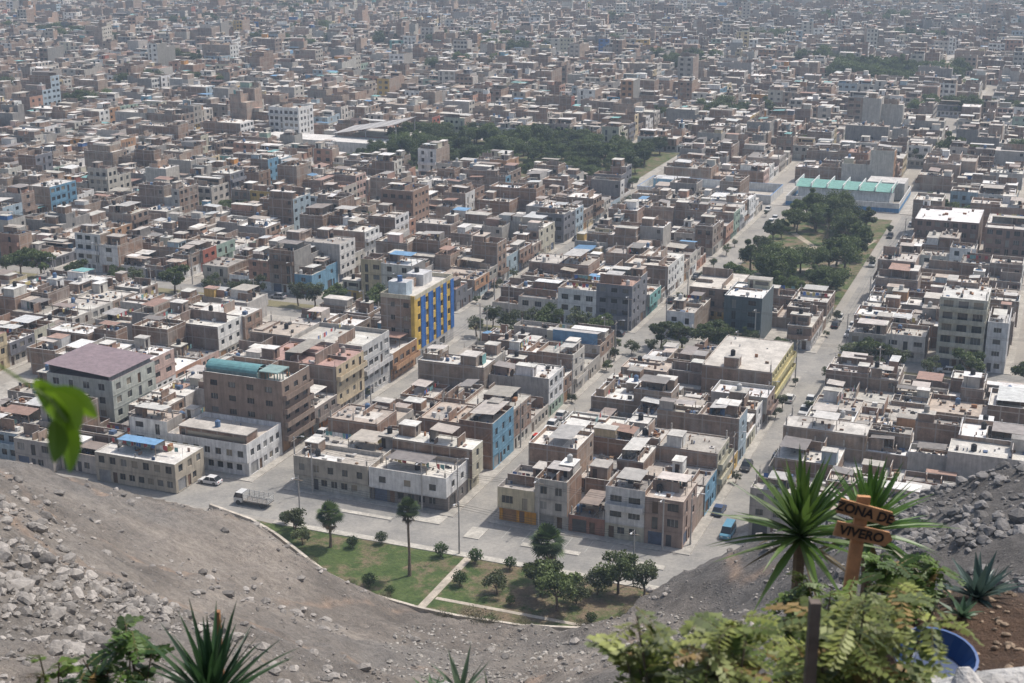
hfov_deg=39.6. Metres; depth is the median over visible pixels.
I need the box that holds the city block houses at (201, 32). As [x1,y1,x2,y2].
[155,24,294,47]
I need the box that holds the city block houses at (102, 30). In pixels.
[0,17,112,53]
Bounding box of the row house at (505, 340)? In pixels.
[464,333,511,350]
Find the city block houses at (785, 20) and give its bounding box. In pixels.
[779,13,828,27]
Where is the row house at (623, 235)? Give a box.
[608,225,639,246]
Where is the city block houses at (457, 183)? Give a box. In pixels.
[354,158,520,218]
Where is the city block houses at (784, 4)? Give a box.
[758,0,875,8]
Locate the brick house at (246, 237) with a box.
[207,227,261,245]
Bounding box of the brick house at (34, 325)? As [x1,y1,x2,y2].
[0,311,54,342]
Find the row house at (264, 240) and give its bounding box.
[247,235,285,251]
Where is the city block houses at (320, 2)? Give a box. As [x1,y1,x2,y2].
[315,0,359,6]
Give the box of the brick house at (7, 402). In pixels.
[0,391,33,413]
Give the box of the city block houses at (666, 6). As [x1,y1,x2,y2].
[657,0,775,16]
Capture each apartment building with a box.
[203,355,314,452]
[260,339,367,406]
[268,102,313,133]
[290,322,392,399]
[380,266,453,363]
[689,267,749,319]
[935,279,991,370]
[984,301,1011,373]
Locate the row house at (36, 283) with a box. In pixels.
[3,277,46,291]
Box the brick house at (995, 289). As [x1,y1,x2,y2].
[947,274,1019,294]
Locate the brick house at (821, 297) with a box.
[786,284,834,331]
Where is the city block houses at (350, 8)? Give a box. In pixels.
[318,0,431,18]
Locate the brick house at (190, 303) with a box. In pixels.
[159,294,206,307]
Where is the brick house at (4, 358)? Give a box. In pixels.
[0,331,9,370]
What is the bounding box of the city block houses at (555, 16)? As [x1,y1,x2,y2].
[443,3,563,20]
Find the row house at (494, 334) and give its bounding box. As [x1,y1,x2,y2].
[480,324,513,341]
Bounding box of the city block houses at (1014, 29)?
[927,15,1023,35]
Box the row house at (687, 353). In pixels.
[642,345,711,361]
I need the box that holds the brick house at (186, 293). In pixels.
[171,288,203,302]
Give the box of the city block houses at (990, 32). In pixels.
[843,22,1023,47]
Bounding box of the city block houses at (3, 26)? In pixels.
[0,24,8,32]
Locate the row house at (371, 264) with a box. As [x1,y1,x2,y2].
[361,250,387,299]
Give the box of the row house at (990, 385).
[983,380,1023,399]
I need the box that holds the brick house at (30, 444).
[13,422,61,471]
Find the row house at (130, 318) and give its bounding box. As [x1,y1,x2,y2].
[95,298,169,339]
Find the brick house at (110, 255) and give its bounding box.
[99,233,142,272]
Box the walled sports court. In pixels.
[637,175,782,203]
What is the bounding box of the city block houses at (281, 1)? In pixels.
[266,0,318,4]
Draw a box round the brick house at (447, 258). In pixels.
[435,245,497,290]
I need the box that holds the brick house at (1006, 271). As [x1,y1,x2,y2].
[988,255,1023,292]
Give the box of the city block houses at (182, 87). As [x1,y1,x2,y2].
[95,73,239,105]
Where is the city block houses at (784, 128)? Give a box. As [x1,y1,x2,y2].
[742,103,853,159]
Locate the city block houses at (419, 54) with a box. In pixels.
[365,44,472,70]
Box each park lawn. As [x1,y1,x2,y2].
[257,520,648,625]
[405,140,678,177]
[740,218,891,309]
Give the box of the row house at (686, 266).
[644,242,689,282]
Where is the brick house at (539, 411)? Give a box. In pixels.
[531,396,548,433]
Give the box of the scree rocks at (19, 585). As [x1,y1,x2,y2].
[0,460,1023,682]
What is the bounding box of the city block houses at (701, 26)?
[696,18,830,43]
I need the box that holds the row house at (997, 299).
[990,292,1019,327]
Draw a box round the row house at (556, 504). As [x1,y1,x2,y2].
[535,454,586,529]
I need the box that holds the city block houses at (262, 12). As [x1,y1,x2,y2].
[233,5,300,19]
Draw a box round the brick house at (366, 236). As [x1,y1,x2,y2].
[316,212,381,255]
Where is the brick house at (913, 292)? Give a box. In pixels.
[871,283,944,297]
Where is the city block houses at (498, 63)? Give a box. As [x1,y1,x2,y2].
[431,41,532,74]
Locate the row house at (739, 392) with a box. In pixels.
[684,383,762,435]
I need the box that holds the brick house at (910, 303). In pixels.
[867,284,941,309]
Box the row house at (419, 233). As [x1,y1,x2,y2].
[414,231,459,245]
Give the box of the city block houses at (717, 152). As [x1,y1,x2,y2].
[664,125,791,182]
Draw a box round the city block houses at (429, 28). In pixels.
[310,20,444,42]
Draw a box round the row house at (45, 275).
[34,263,78,280]
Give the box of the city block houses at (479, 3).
[458,0,500,8]
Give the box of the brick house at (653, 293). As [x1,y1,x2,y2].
[590,272,660,316]
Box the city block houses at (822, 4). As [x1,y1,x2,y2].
[791,0,835,9]
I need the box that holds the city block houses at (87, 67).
[61,56,245,82]
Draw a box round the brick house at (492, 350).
[472,341,505,362]
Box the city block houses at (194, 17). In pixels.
[184,12,331,26]
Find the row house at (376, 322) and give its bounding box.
[371,309,380,328]
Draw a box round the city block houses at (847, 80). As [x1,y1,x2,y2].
[823,69,907,93]
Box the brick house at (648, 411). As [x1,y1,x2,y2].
[586,396,659,421]
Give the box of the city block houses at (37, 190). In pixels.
[0,165,93,214]
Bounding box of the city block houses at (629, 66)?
[590,56,675,80]
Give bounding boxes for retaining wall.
[209,503,579,630]
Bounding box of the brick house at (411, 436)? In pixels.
[392,419,482,491]
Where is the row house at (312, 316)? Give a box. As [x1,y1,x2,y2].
[291,306,370,327]
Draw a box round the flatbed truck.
[233,488,273,508]
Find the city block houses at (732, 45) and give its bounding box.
[661,33,815,54]
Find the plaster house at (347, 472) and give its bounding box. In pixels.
[293,426,398,498]
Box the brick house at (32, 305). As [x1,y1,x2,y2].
[12,295,94,324]
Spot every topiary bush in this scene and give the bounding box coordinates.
[278,511,289,522]
[346,535,358,547]
[362,573,377,586]
[374,531,387,543]
[384,585,395,595]
[432,541,448,556]
[451,569,467,585]
[466,548,483,563]
[502,555,516,569]
[505,595,515,604]
[585,611,597,622]
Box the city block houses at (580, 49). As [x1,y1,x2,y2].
[442,36,615,61]
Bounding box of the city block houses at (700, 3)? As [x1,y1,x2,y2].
[691,0,733,12]
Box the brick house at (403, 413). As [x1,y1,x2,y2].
[362,396,419,425]
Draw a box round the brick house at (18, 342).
[0,320,34,366]
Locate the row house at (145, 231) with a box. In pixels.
[120,226,155,238]
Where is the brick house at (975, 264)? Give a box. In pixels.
[959,249,991,277]
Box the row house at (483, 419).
[419,390,513,469]
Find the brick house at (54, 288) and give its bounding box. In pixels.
[31,272,112,324]
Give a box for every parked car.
[198,474,222,485]
[269,292,286,298]
[313,427,327,436]
[482,291,493,298]
[544,418,558,426]
[554,409,568,419]
[614,329,624,336]
[667,296,674,303]
[691,272,700,278]
[711,503,726,515]
[739,458,752,471]
[764,206,771,211]
[784,393,795,402]
[798,404,808,414]
[804,394,815,401]
[830,320,839,327]
[834,313,843,321]
[868,260,875,266]
[886,232,893,237]
[937,366,953,373]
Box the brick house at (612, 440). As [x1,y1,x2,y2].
[563,417,646,463]
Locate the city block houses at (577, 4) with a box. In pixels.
[549,0,589,12]
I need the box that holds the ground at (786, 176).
[0,0,1023,561]
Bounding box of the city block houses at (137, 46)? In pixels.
[110,39,202,58]
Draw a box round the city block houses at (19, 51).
[0,45,31,57]
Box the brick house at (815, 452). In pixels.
[768,431,904,481]
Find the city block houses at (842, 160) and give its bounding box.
[795,136,908,181]
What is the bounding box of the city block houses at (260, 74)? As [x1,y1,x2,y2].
[225,67,376,96]
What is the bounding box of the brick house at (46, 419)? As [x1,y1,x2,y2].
[39,394,110,428]
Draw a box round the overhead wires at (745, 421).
[687,344,800,497]
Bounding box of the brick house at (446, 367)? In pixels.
[418,344,494,388]
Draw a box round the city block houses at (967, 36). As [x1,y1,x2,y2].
[961,31,1023,47]
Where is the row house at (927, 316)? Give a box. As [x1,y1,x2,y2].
[854,301,936,347]
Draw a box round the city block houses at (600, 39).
[486,28,650,52]
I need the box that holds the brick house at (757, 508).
[748,469,811,534]
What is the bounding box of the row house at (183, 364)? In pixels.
[156,345,200,377]
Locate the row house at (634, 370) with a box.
[602,366,691,396]
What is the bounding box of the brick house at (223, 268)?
[202,247,254,285]
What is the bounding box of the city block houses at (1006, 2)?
[987,0,1023,4]
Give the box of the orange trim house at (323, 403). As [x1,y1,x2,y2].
[309,384,340,434]
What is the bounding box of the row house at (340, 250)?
[285,227,355,283]
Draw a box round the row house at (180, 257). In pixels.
[163,244,201,279]
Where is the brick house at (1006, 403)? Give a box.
[928,386,1023,424]
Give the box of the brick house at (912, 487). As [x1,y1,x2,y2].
[883,480,921,497]
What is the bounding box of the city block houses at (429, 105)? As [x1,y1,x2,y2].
[351,87,490,129]
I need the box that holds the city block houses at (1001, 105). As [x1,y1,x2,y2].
[981,85,1023,115]
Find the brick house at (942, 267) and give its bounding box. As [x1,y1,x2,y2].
[921,255,959,274]
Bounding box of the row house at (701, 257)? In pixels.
[679,240,705,270]
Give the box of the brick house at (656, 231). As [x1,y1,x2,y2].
[640,215,670,247]
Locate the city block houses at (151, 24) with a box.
[61,17,199,30]
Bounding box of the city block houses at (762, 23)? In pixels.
[729,14,773,32]
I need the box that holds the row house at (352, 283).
[342,274,362,300]
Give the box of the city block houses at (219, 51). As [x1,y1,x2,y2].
[201,33,281,60]
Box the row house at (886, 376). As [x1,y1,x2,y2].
[868,355,904,392]
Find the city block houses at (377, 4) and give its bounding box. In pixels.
[288,0,400,10]
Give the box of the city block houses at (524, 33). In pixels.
[458,28,586,42]
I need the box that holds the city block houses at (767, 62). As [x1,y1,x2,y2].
[618,49,807,68]
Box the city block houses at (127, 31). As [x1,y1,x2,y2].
[0,22,158,42]
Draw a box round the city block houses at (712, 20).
[675,12,719,27]
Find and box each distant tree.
[0,76,14,83]
[4,21,17,25]
[29,24,45,30]
[42,24,56,30]
[57,27,67,34]
[62,90,84,100]
[68,26,83,31]
[77,89,91,98]
[87,88,111,97]
[112,72,128,81]
[141,69,164,73]
[168,15,177,21]
[175,48,182,55]
[186,71,201,76]
[190,50,204,58]
[215,73,224,79]
[248,30,261,37]
[288,6,295,12]
[303,0,314,4]
[306,39,315,43]
[315,18,327,26]
[321,33,327,41]
[322,20,334,27]
[371,34,384,43]
[374,30,383,35]
[423,57,438,66]
[424,34,431,39]
[451,51,470,59]
[458,27,475,33]
[478,37,497,48]
[483,30,495,37]
[487,51,501,62]
[499,29,509,33]
[505,41,515,49]
[506,39,518,47]
[516,40,530,47]
[608,11,615,23]
[649,47,664,55]
[654,105,666,112]
[661,55,677,67]
[668,52,679,68]
[680,46,699,54]
[692,49,704,57]
[696,97,717,112]
[705,94,735,109]
[708,48,722,56]
[729,103,741,109]
[737,101,751,108]
[763,95,772,105]
[765,103,775,113]
[770,28,784,34]
[794,51,807,59]
[798,48,807,55]
[813,45,833,56]
[885,8,896,15]
[897,9,910,15]
[905,26,915,33]
[906,98,925,108]
[908,147,931,158]
[920,93,942,101]
[928,29,939,34]
[935,139,952,148]
[941,131,966,147]
[942,93,966,100]
[953,99,968,110]
[965,94,979,103]
[969,96,984,104]
[1007,138,1023,144]
[1012,100,1023,106]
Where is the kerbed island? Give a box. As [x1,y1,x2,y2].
[272,508,665,588]
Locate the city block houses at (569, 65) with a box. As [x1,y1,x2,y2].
[504,52,610,83]
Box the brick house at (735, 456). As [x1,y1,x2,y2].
[727,444,737,479]
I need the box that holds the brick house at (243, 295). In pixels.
[221,284,267,317]
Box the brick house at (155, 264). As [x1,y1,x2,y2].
[145,249,178,278]
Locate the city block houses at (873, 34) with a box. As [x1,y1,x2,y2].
[783,23,955,53]
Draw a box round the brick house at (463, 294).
[453,277,472,310]
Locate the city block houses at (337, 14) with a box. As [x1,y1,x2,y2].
[298,6,346,23]
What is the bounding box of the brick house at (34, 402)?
[24,395,40,416]
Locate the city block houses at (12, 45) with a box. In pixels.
[1,38,40,51]
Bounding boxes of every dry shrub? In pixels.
[305,555,320,562]
[378,590,392,598]
[432,608,452,617]
[458,604,481,617]
[465,608,503,624]
[510,615,531,624]
[571,617,587,625]
[617,606,629,614]
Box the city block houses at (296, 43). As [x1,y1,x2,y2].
[254,34,386,52]
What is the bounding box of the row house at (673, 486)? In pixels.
[644,455,703,548]
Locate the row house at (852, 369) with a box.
[825,351,874,388]
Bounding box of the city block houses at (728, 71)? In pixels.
[663,52,760,88]
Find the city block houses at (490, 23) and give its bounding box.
[445,17,600,31]
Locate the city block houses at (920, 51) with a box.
[881,41,946,62]
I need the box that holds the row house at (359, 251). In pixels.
[354,247,364,273]
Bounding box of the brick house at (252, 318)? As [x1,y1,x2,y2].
[190,300,262,340]
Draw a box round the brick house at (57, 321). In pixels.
[44,314,64,324]
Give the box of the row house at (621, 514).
[604,466,664,542]
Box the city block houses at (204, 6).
[193,0,311,16]
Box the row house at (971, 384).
[949,368,987,398]
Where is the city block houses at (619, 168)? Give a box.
[527,158,631,187]
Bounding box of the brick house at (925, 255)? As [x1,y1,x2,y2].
[920,249,949,267]
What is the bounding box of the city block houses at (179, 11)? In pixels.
[142,4,194,19]
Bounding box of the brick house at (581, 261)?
[529,248,599,274]
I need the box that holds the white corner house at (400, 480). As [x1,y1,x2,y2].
[369,449,467,510]
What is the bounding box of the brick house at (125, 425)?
[106,401,165,434]
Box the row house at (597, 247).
[569,242,612,258]
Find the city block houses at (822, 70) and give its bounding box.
[820,62,828,77]
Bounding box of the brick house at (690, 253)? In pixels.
[637,240,696,276]
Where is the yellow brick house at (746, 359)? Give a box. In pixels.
[701,332,796,398]
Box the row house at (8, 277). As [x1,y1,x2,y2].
[0,269,26,293]
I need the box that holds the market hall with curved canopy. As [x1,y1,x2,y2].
[271,116,419,153]
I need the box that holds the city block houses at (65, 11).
[40,5,105,21]
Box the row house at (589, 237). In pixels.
[574,231,608,252]
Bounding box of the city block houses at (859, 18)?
[834,9,886,27]
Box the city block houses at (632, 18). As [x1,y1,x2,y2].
[619,10,666,25]
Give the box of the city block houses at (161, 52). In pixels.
[142,39,323,79]
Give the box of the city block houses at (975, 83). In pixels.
[908,64,987,97]
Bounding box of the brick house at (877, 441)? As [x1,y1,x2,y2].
[782,405,912,469]
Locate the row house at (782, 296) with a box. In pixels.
[772,284,797,327]
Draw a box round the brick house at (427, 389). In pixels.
[400,378,482,401]
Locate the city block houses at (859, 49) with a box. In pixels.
[802,40,875,65]
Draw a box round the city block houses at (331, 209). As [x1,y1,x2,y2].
[299,189,367,230]
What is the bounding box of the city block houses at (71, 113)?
[0,96,137,134]
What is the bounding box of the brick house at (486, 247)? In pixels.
[447,229,508,283]
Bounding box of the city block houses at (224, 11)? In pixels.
[203,5,248,19]
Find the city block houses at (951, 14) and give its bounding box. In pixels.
[879,8,1007,25]
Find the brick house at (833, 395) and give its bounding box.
[812,386,923,419]
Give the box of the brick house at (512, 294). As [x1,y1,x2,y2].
[492,277,534,317]
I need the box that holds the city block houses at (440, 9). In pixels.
[403,0,548,12]
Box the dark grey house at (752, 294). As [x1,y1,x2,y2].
[723,275,773,338]
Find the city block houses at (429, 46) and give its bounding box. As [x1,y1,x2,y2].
[412,44,438,51]
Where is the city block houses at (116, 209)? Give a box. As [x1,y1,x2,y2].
[0,176,198,258]
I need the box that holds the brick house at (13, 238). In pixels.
[0,224,38,256]
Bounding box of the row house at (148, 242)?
[117,231,163,249]
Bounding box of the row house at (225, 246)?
[173,230,234,258]
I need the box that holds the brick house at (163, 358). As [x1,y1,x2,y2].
[81,332,175,387]
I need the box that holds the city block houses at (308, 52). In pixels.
[248,39,353,65]
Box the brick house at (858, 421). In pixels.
[856,420,913,442]
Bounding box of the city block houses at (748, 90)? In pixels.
[727,76,961,116]
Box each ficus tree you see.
[521,557,563,596]
[534,556,583,610]
[723,261,745,270]
[731,266,754,275]
[738,239,765,269]
[749,251,787,276]
[752,235,773,247]
[756,261,776,279]
[759,241,785,256]
[762,220,784,240]
[765,247,804,275]
[772,270,799,287]
[775,218,789,225]
[777,224,790,237]
[780,261,796,276]
[781,199,807,226]
[785,208,809,231]
[791,274,805,288]
[793,245,811,272]
[799,246,831,269]
[801,196,816,210]
[801,203,828,231]
[804,264,818,282]
[807,188,824,202]
[807,245,825,262]
[809,274,834,284]
[812,264,845,289]
[812,267,852,289]
[821,234,847,265]
[823,188,855,204]
[824,239,838,265]
[825,195,854,213]
[825,206,860,233]
[825,235,867,267]
[826,210,866,234]
[833,233,848,239]
[834,198,862,218]
[838,222,871,255]
[853,235,872,260]
[859,206,876,224]
[861,209,876,224]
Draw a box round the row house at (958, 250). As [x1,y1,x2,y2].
[949,239,977,261]
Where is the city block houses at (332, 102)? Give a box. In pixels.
[288,80,407,125]
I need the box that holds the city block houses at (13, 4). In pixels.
[0,0,37,10]
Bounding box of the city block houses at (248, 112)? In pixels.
[138,81,273,153]
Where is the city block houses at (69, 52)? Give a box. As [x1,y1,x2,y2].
[66,48,91,53]
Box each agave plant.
[937,551,1023,608]
[939,593,983,618]
[988,566,1021,595]
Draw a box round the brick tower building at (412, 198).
[380,181,428,221]
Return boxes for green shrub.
[25,654,82,682]
[59,614,174,682]
[616,622,797,677]
[753,570,906,669]
[858,552,965,627]
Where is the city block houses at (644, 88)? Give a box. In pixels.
[574,73,737,106]
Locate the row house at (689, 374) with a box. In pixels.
[618,355,704,393]
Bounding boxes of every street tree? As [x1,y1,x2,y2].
[0,254,8,268]
[4,246,30,273]
[22,248,56,273]
[63,259,88,270]
[107,264,124,275]
[127,266,143,279]
[157,264,189,292]
[201,272,222,287]
[218,199,231,207]
[227,279,245,288]
[244,273,266,291]
[283,507,306,529]
[283,512,300,528]
[287,282,305,305]
[290,525,310,544]
[296,432,306,439]
[303,282,324,306]
[321,282,347,299]
[366,282,385,306]
[467,314,483,336]
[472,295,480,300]
[481,568,507,594]
[483,305,501,326]
[495,309,522,326]
[509,268,518,277]
[518,164,527,172]
[522,162,533,173]
[523,306,537,320]
[536,302,564,323]
[565,306,592,324]
[566,393,577,402]
[570,577,591,603]
[571,163,586,174]
[583,164,601,178]
[584,565,614,594]
[587,312,613,325]
[593,549,638,593]
[602,360,612,370]
[610,347,619,360]
[614,337,621,346]
[623,339,640,354]
[628,177,638,187]
[632,559,658,595]
[644,339,658,349]
[648,321,675,346]
[660,339,673,348]
[669,321,692,347]
[689,318,725,343]
[709,258,717,267]
[721,323,739,335]
[722,243,731,254]
[731,470,742,482]
[738,327,759,336]
[743,332,758,337]
[772,407,782,417]
[775,336,788,341]
[776,394,787,408]
[792,378,798,385]
[804,400,814,408]
[821,366,826,375]
[832,311,841,318]
[838,342,862,357]
[856,336,894,361]
[866,255,875,261]
[886,224,893,231]
[890,348,910,363]
[921,355,941,371]
[945,199,959,206]
[952,347,986,372]
[1010,361,1023,376]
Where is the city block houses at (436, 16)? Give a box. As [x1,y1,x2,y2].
[402,10,451,26]
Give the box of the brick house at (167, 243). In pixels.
[151,232,216,271]
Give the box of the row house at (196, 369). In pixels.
[176,365,205,379]
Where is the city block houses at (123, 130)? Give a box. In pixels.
[39,97,212,146]
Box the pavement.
[0,0,1023,555]
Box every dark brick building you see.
[914,195,983,252]
[983,213,1023,256]
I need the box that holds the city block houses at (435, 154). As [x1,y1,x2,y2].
[417,139,518,175]
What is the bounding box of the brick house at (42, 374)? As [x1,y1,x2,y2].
[36,364,48,380]
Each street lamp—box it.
[92,242,98,273]
[186,252,192,283]
[291,436,303,482]
[291,476,302,506]
[304,445,315,491]
[415,461,425,510]
[453,502,463,553]
[455,458,468,506]
[519,403,530,447]
[534,479,543,526]
[571,358,581,394]
[615,320,624,357]
[626,296,631,331]
[629,530,639,583]
[658,498,668,549]
[689,493,704,544]
[732,431,745,472]
[766,381,779,423]
[795,339,806,377]
[846,313,857,343]
[888,323,895,360]
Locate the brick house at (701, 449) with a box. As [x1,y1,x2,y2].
[637,418,733,496]
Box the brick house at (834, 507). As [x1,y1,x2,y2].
[819,487,849,524]
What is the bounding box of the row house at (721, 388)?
[694,380,778,424]
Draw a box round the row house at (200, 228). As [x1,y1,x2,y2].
[186,223,246,255]
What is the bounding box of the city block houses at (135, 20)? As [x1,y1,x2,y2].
[63,14,185,26]
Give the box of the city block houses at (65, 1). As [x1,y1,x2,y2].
[43,0,76,3]
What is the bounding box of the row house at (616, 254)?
[605,242,683,289]
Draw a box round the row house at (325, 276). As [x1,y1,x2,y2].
[294,252,337,294]
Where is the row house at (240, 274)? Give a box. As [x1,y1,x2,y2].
[229,267,248,282]
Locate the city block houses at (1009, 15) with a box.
[953,8,1017,31]
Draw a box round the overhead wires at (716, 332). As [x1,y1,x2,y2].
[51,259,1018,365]
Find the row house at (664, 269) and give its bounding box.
[597,255,677,298]
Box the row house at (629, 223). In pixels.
[621,221,641,225]
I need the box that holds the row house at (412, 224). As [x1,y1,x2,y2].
[409,216,415,234]
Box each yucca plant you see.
[128,599,299,682]
[701,444,906,682]
[785,455,959,596]
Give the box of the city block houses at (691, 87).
[506,65,726,99]
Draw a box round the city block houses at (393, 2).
[366,0,414,7]
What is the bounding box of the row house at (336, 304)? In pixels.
[320,294,354,315]
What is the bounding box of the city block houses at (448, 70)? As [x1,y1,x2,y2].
[313,56,513,84]
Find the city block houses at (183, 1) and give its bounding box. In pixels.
[171,0,206,3]
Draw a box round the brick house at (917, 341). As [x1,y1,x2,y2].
[885,313,929,362]
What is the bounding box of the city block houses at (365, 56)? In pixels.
[320,45,391,70]
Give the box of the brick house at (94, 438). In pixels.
[61,424,126,474]
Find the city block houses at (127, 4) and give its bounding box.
[61,0,186,11]
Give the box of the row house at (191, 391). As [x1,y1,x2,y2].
[151,374,204,409]
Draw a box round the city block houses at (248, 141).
[220,118,392,163]
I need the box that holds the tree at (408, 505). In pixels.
[396,496,421,576]
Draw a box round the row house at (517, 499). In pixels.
[497,461,546,524]
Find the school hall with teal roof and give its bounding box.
[785,174,910,212]
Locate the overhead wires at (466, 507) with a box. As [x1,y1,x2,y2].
[299,478,632,536]
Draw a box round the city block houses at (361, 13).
[340,3,439,29]
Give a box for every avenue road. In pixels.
[0,264,1023,382]
[164,479,708,585]
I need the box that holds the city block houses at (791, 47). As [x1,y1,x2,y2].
[735,38,805,59]
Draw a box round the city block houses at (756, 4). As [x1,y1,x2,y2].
[741,0,780,10]
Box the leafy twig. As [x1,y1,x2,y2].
[0,365,97,471]
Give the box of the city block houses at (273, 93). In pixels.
[179,77,310,116]
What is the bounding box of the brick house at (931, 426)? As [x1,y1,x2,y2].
[913,405,1023,447]
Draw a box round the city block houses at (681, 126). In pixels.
[637,98,764,151]
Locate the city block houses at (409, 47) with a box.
[391,40,425,51]
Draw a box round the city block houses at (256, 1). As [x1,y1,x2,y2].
[226,0,265,3]
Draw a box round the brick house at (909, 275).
[871,262,921,288]
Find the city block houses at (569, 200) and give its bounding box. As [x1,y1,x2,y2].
[477,158,630,242]
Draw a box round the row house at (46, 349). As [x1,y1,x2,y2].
[26,333,93,374]
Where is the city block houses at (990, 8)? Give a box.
[948,2,1023,18]
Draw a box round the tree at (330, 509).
[315,499,344,547]
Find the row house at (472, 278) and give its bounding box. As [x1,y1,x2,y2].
[432,266,489,295]
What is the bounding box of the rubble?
[376,596,741,682]
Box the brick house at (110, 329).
[46,316,127,341]
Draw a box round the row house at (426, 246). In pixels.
[375,228,447,268]
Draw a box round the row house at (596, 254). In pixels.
[560,251,605,266]
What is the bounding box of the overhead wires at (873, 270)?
[846,206,914,315]
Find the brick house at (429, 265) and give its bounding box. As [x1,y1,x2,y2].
[420,258,433,269]
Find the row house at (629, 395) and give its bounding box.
[591,374,682,412]
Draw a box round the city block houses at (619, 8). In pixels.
[554,0,649,15]
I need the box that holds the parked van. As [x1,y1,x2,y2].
[719,518,736,538]
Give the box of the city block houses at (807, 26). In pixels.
[766,16,919,35]
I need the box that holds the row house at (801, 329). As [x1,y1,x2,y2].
[787,304,823,350]
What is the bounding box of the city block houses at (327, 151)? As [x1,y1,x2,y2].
[313,139,410,167]
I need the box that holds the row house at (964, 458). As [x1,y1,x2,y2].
[907,434,1023,477]
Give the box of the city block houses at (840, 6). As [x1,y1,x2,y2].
[798,3,937,15]
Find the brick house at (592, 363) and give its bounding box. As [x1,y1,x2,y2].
[525,335,599,383]
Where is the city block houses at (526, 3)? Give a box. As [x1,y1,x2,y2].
[503,0,545,6]
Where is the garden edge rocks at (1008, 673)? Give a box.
[442,589,1023,682]
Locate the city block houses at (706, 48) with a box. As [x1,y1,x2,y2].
[665,42,730,56]
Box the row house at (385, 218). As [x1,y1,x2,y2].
[357,203,408,237]
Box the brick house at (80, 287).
[68,276,134,307]
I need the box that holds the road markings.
[16,268,1001,553]
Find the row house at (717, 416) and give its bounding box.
[657,397,747,463]
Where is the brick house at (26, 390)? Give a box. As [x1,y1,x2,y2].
[7,382,35,398]
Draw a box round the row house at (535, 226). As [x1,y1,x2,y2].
[518,214,554,253]
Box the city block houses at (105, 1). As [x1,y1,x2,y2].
[71,0,122,3]
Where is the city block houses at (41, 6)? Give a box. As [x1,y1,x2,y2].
[0,0,60,17]
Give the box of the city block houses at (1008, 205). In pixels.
[911,189,1023,240]
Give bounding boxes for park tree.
[355,148,369,152]
[366,139,382,148]
[369,142,384,151]
[374,141,399,152]
[384,126,404,135]
[387,132,411,149]
[397,127,409,134]
[399,121,421,130]
[403,130,424,145]
[404,122,422,131]
[404,133,430,150]
[409,147,419,154]
[410,153,417,164]
[413,133,438,143]
[419,124,445,136]
[430,121,453,130]
[431,127,454,139]
[432,121,448,130]
[436,136,454,147]
[450,147,455,160]
[450,151,458,160]
[452,135,468,148]
[456,126,475,149]
[458,143,478,156]
[459,151,474,160]
[463,125,477,138]
[465,121,483,136]
[466,127,482,144]
[474,150,484,157]
[478,122,496,139]
[478,147,490,153]
[479,143,495,150]
[483,128,500,140]
[487,141,514,153]
[488,127,509,137]
[488,135,514,153]
[501,139,526,153]
[504,135,518,145]
[505,129,513,136]
[509,124,534,141]
[520,138,538,158]
[523,158,533,163]
[525,147,540,161]
[526,123,536,135]
[531,124,555,140]
[532,137,546,142]
[533,137,547,155]
[538,150,556,160]
[542,140,566,154]
[547,155,561,161]
[549,134,566,156]
[552,128,570,139]
[552,142,570,160]
[557,147,573,158]
[559,137,570,146]
[560,151,577,161]
[565,158,580,165]
[566,126,590,136]
[568,129,587,140]
[572,130,588,138]
[572,155,588,167]
[573,140,594,156]
[573,158,588,165]
[575,150,591,160]
[579,134,588,139]
[583,132,604,143]
[584,148,604,158]
[587,156,601,167]
[588,141,611,163]
[592,145,617,164]
[601,152,616,164]
[604,161,611,170]
[609,138,628,151]
[609,155,627,162]
[611,132,627,143]
[615,150,635,163]
[619,146,634,155]
[623,138,633,146]
[629,156,643,172]
[633,140,655,150]
[634,146,655,165]
[642,138,656,143]
[653,136,667,154]
[825,57,848,69]
[825,68,838,75]
[831,60,847,68]
[836,52,855,60]
[839,59,859,69]
[841,62,854,71]
[852,63,879,71]
[855,65,872,71]
[857,55,868,64]
[869,61,884,66]
[869,71,880,78]
[874,57,892,66]
[878,69,893,74]
[889,53,904,63]
[891,70,907,77]
[899,57,916,65]
[903,63,918,69]
[904,71,914,79]
[911,60,932,69]
[933,59,945,65]
[936,63,952,66]
[949,57,974,71]
[950,66,966,78]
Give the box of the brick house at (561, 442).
[528,424,616,474]
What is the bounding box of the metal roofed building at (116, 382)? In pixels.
[44,343,156,423]
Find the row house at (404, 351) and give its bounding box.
[389,331,420,380]
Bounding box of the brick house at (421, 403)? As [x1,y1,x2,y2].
[394,395,437,410]
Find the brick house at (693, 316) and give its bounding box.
[666,291,710,337]
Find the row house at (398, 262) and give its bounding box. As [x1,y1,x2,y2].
[381,249,424,289]
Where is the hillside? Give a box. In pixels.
[0,459,1023,682]
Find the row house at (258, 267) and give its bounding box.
[248,244,276,290]
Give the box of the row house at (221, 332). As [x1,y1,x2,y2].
[156,299,242,356]
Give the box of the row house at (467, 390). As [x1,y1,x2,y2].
[444,379,530,449]
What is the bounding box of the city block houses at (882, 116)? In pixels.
[845,91,949,167]
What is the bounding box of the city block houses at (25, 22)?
[0,18,49,29]
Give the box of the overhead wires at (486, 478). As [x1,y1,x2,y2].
[310,447,662,503]
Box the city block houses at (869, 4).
[846,0,893,9]
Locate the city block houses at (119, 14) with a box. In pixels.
[91,6,156,19]
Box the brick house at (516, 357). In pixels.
[506,350,571,403]
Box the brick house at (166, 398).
[129,388,204,412]
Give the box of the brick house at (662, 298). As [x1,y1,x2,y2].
[590,267,665,305]
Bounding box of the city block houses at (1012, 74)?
[992,65,1023,98]
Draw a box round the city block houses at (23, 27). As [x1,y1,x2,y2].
[9,22,173,34]
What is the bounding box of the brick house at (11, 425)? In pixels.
[0,404,41,460]

